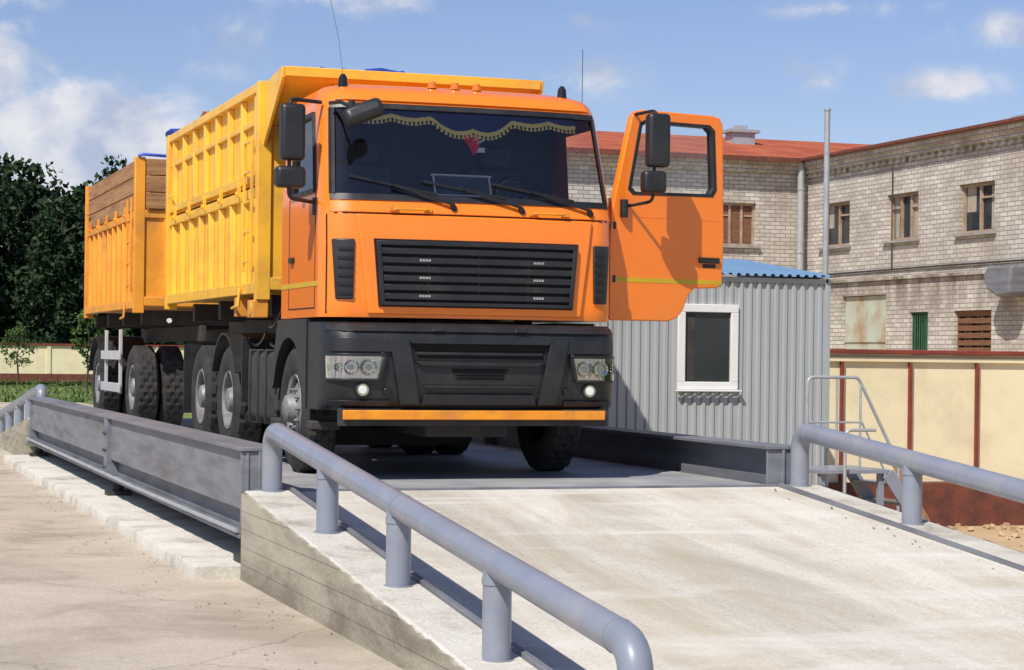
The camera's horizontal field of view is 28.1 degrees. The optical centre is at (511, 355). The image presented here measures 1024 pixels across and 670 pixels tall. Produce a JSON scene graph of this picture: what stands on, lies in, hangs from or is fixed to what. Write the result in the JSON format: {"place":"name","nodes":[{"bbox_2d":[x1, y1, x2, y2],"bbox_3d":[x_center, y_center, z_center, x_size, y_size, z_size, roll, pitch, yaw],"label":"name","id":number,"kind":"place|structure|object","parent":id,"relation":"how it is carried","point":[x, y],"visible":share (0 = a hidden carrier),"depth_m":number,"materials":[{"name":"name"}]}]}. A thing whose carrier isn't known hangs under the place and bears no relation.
{"place":"outdoors","nodes":[
{"label":"outdoors","id":0,"kind":"place"},
{"bbox_2d":[0,382,191,417],"bbox_3d":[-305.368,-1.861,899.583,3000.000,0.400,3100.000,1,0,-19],"label":"ground","id":1,"kind":"structure","parent":0,"point":[187,415],"depth_m":99.47,"materials":[{"name":"green plant"}]},
{"bbox_2d":[0,322,37,382],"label":"young tree","id":2,"kind":"object","parent":1,"relation":"on","point":[12,355],"visible":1,"depth_m":97.61,"materials":[{"name":"green plant"}]},
{"bbox_2d":[0,378,92,402],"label":"grass tufts","id":3,"kind":"object","parent":1,"relation":"on","point":[73,393],"visible":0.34,"depth_m":80.58,"materials":[{"name":"green plant"}]},
{"bbox_2d":[68,309,109,392],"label":"young tree","id":4,"kind":"object","parent":1,"relation":"on","point":[79,343],"visible":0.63,"depth_m":78.78,"materials":[{"name":"green plant"}]},
{"bbox_2d":[0,343,183,381],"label":"boundary wall","id":5,"kind":"structure","parent":1,"relation":"on","point":[66,361],"depth_m":112.75,"materials":[{"name":"beige paint"}]},
{"bbox_2d":[47,346,158,373],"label":"wall posts","id":6,"kind":"object","parent":5,"relation":"attached to","point":[48,359],"depth_m":112.73,"materials":[{"name":"beige paint"}]},
{"bbox_2d":[0,151,186,384],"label":"forest","id":7,"kind":"object","parent":1,"relation":"on","point":[42,249],"visible":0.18,"depth_m":119.69,"materials":[{"name":"green plant"}]},
{"bbox_2d":[806,137,1023,354],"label":"brick wall","id":8,"kind":"structure","parent":1,"relation":"on","point":[938,182],"depth_m":57.77,"materials":[{"name":"beige brick"}]},
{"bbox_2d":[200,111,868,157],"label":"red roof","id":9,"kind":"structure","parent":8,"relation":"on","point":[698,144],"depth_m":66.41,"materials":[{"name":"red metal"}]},
{"bbox_2d":[723,114,1023,144],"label":"roof vents","id":10,"kind":"object","parent":9,"relation":"on","point":[739,134],"visible":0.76,"depth_m":67.85,"materials":[{"name":"grey metal"}]},
{"bbox_2d":[609,185,993,349],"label":"window panes","id":11,"kind":"object","parent":8,"relation":"attached to","point":[973,220],"visible":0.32,"depth_m":58.72,"materials":[{"name":"black glass"}]},
{"bbox_2d":[723,206,751,242],"bbox_3d":[7.104,-4.119,64.463,1.000,1.150,0.030,1,0,-19],"label":"boarded window","id":12,"kind":"structure","parent":11,"relation":"attached to","point":[735,226],"depth_m":64.44,"materials":[{"name":"brown wood"}]},
{"bbox_2d":[829,185,994,237],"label":"faded curtains","id":13,"kind":"object","parent":11,"relation":"attached to","point":[972,201],"visible":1,"depth_m":58.89,"materials":[{"name":"beige fabric"}]},
{"bbox_2d":[912,314,926,349],"bbox_3d":[11.640,-0.313,58.339,0.020,1.750,0.905,1,0,-19],"label":"green grille","id":14,"kind":"object","parent":11,"relation":"attached to","point":[919,332],"visible":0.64,"depth_m":58.38,"materials":[{"name":"green metal"}]},
{"bbox_2d":[958,310,990,355],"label":"timber shutters","id":15,"kind":"object","parent":11,"relation":"attached to","point":[974,327],"visible":0.63,"depth_m":55.67,"materials":[{"name":"brown wood"}]},
{"bbox_2d":[608,181,994,350],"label":"window frames","id":16,"kind":"structure","parent":8,"relation":"attached to","point":[965,187],"depth_m":59.01,"materials":[{"name":"brown wood"}]},
{"bbox_2d":[723,231,996,249],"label":"window sills","id":17,"kind":"structure","parent":8,"relation":"attached to","point":[895,241],"depth_m":59.44,"materials":[{"name":"grey concrete"}]},
{"bbox_2d":[844,295,885,349],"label":"rusty gates","id":18,"kind":"object","parent":8,"relation":"attached to","point":[865,322],"visible":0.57,"depth_m":61.47,"materials":[{"name":"beige metal"}]},
{"bbox_2d":[802,119,1023,161],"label":"flat roof","id":19,"kind":"structure","parent":8,"relation":"on","point":[918,139],"depth_m":57.79,"materials":[{"name":"red metal"}]},
{"bbox_2d":[566,116,1023,162],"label":"gutters","id":20,"kind":"object","parent":19,"relation":"attached to","point":[691,155],"visible":0.53,"depth_m":62.21,"materials":[{"name":"metal"}]},
{"bbox_2d":[803,120,1023,282],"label":"brick cornice","id":21,"kind":"structure","parent":8,"relation":"attached to","point":[1004,133],"depth_m":58.04,"materials":[{"name":"grey brick"}]},
{"bbox_2d":[828,167,1023,274],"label":"wall cables","id":22,"kind":"object","parent":8,"relation":"attached to","point":[1016,260],"depth_m":59.30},
{"bbox_2d":[984,265,1023,296],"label":"ventilation duct","id":23,"kind":"object","parent":8,"relation":"attached to","point":[1005,281],"visible":1,"depth_m":52.76,"materials":[{"name":"silver metal"}]},
{"bbox_2d":[828,349,1023,526],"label":"boundary wall","id":24,"kind":"structure","parent":1,"relation":"on","point":[943,395],"depth_m":25.62,"materials":[{"name":"beige paint"}]},
{"bbox_2d":[838,362,979,481],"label":"wall posts","id":25,"kind":"object","parent":24,"relation":"attached to","point":[909,420],"depth_m":25.45,"materials":[{"name":"red metal"}]},
{"bbox_2d":[830,357,1023,362],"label":"wall rail","id":26,"kind":"object","parent":24,"relation":"attached to","point":[873,359],"depth_m":25.51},
{"bbox_2d":[0,402,402,669],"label":"concrete yard","id":27,"kind":"structure","parent":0,"point":[73,596],"depth_m":13.06,"materials":[{"name":"beige concrete"}]},
{"bbox_2d":[0,418,53,454],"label":"concrete ramp","id":28,"kind":"structure","parent":27,"relation":"on","point":[13,440],"depth_m":31.59,"materials":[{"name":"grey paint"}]},
{"bbox_2d":[0,384,46,432],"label":"guard rail","id":29,"kind":"object","parent":28,"relation":"on","point":[8,410],"visible":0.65,"depth_m":33.62,"materials":[{"name":"grey metal"}]},
{"bbox_2d":[3,455,240,580],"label":"foundation plinth","id":30,"kind":"structure","parent":27,"relation":"on","point":[193,548],"depth_m":18.92,"materials":[{"name":"concrete"}]},
{"bbox_2d":[26,397,790,563],"bbox_3d":[-2.429,1.105,23.350,4.613,0.870,16.165,1,0,-19],"label":"weighbridge","id":31,"kind":"object","parent":30,"relation":"on","point":[188,469],"visible":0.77,"depth_m":18.21,"materials":[{"name":"grey paint"}]},
{"bbox_2d":[84,153,228,425],"bbox_3d":[-3.864,-0.767,27.014,2.709,3.459,7.250,1,0,-19],"label":"dump trailer","id":32,"kind":"object","parent":31,"relation":"on","point":[124,261],"visible":0.46,"depth_m":26.23,"materials":[{"name":"yellow paint"}]},
{"bbox_2d":[164,0,723,471],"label":"dump truck","id":33,"kind":"object","parent":31,"relation":"on","point":[408,262],"visible":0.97,"depth_m":16.98,"materials":[{"name":"orange paint"}]},
{"bbox_2d":[10,445,993,669],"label":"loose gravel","id":34,"kind":"structure","parent":27,"relation":"on","point":[831,507],"depth_m":14.45,"materials":[{"name":"stone"}]},
{"bbox_2d":[240,483,1023,669],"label":"concrete ramp","id":35,"kind":"structure","parent":27,"relation":"on","point":[746,578],"depth_m":12.45,"materials":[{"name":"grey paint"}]},
{"bbox_2d":[260,423,653,669],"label":"guard rail","id":36,"kind":"object","parent":35,"relation":"on","point":[623,641],"visible":0.94,"depth_m":10.36,"materials":[{"name":"grey metal"}]},
{"bbox_2d":[789,423,1023,525],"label":"guard rail","id":37,"kind":"object","parent":35,"relation":"on","point":[915,466],"visible":0.96,"depth_m":14.66,"materials":[{"name":"grey metal"}]},
{"bbox_2d":[0,0,1023,246],"label":"sky","id":38,"kind":"structure","parent":0,"point":[82,82],"materials":[{"name":"blue"}]},
{"bbox_2d":[567,163,806,276],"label":"brick wall","id":39,"kind":"structure","parent":0,"point":[772,196],"depth_m":64.45,"materials":[{"name":"grey brick"}]},
{"bbox_2d":[567,152,807,173],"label":"brick cornice","id":40,"kind":"structure","parent":39,"relation":"attached to","point":[698,163],"depth_m":63.60,"materials":[{"name":"grey brick"}]},
{"bbox_2d":[796,163,804,269],"bbox_3d":[9.077,-1.944,64.640,0.260,8.250,0.260,1,0,-19],"label":"downpipe","id":41,"kind":"object","parent":39,"relation":"attached to","point":[800,217],"visible":0.47,"depth_m":64.55,"materials":[{"name":"grey metal"}]},
{"bbox_2d":[952,525,1023,552],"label":"sand yard","id":42,"kind":"structure","parent":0,"point":[981,532],"depth_m":24.35,"materials":[{"name":"beige sand"}]},
{"bbox_2d":[532,258,830,486],"bbox_3d":[1.810,0.472,22.915,2.690,3.280,2.410,1,0,-19],"label":"site cabin","id":43,"kind":"object","parent":42,"relation":"on","point":[744,354],"visible":0.41,"depth_m":21.93,"materials":[{"name":"grey metal"}]},
{"bbox_2d":[685,312,729,381],"bbox_3d":[2.076,-0.090,21.825,0.550,0.760,0.010,1,0,-19],"label":"window glass","id":44,"kind":"structure","parent":43,"relation":"in","point":[712,329],"depth_m":21.84,"materials":[{"name":"black glass"}]},
{"bbox_2d":[675,304,741,391],"bbox_3d":[2.085,-0.080,21.797,0.760,0.930,0.120,1,0,-19],"label":"window frame","id":45,"kind":"structure","parent":43,"relation":"in","point":[682,386],"depth_m":21.78,"materials":[{"name":"white plastic"}]},
{"bbox_2d":[822,108,830,278],"bbox_3d":[4.511,-0.715,29.513,0.300,5.680,0.300,1,0,-19],"label":"steel pole","id":46,"kind":"object","parent":42,"relation":"on","point":[826,188],"visible":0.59,"depth_m":29.48,"materials":[{"name":"grey metal"}]},
{"bbox_2d":[805,375,924,519],"bbox_3d":[3.707,1.166,21.480,1.456,1.898,0.922,1,0,-19],"label":"steel stair","id":47,"kind":"object","parent":42,"relation":"on","point":[889,479],"visible":0.52,"depth_m":21.59,"materials":[{"name":"grey metal"}]},
{"bbox_2d":[892,466,929,520],"bbox_3d":[4.612,1.687,23.327,0.100,0.937,0.682,1,0,-43],"label":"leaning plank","id":48,"kind":"object","parent":42,"relation":"on","point":[925,515],"depth_m":23.29,"materials":[{"name":"brown wood"}]},
{"bbox_2d":[937,522,1022,546],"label":"rubble","id":49,"kind":"object","parent":42,"relation":"on","point":[1004,526],"visible":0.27,"depth_m":25.12,"materials":[{"name":"beige stone"}]}
]}

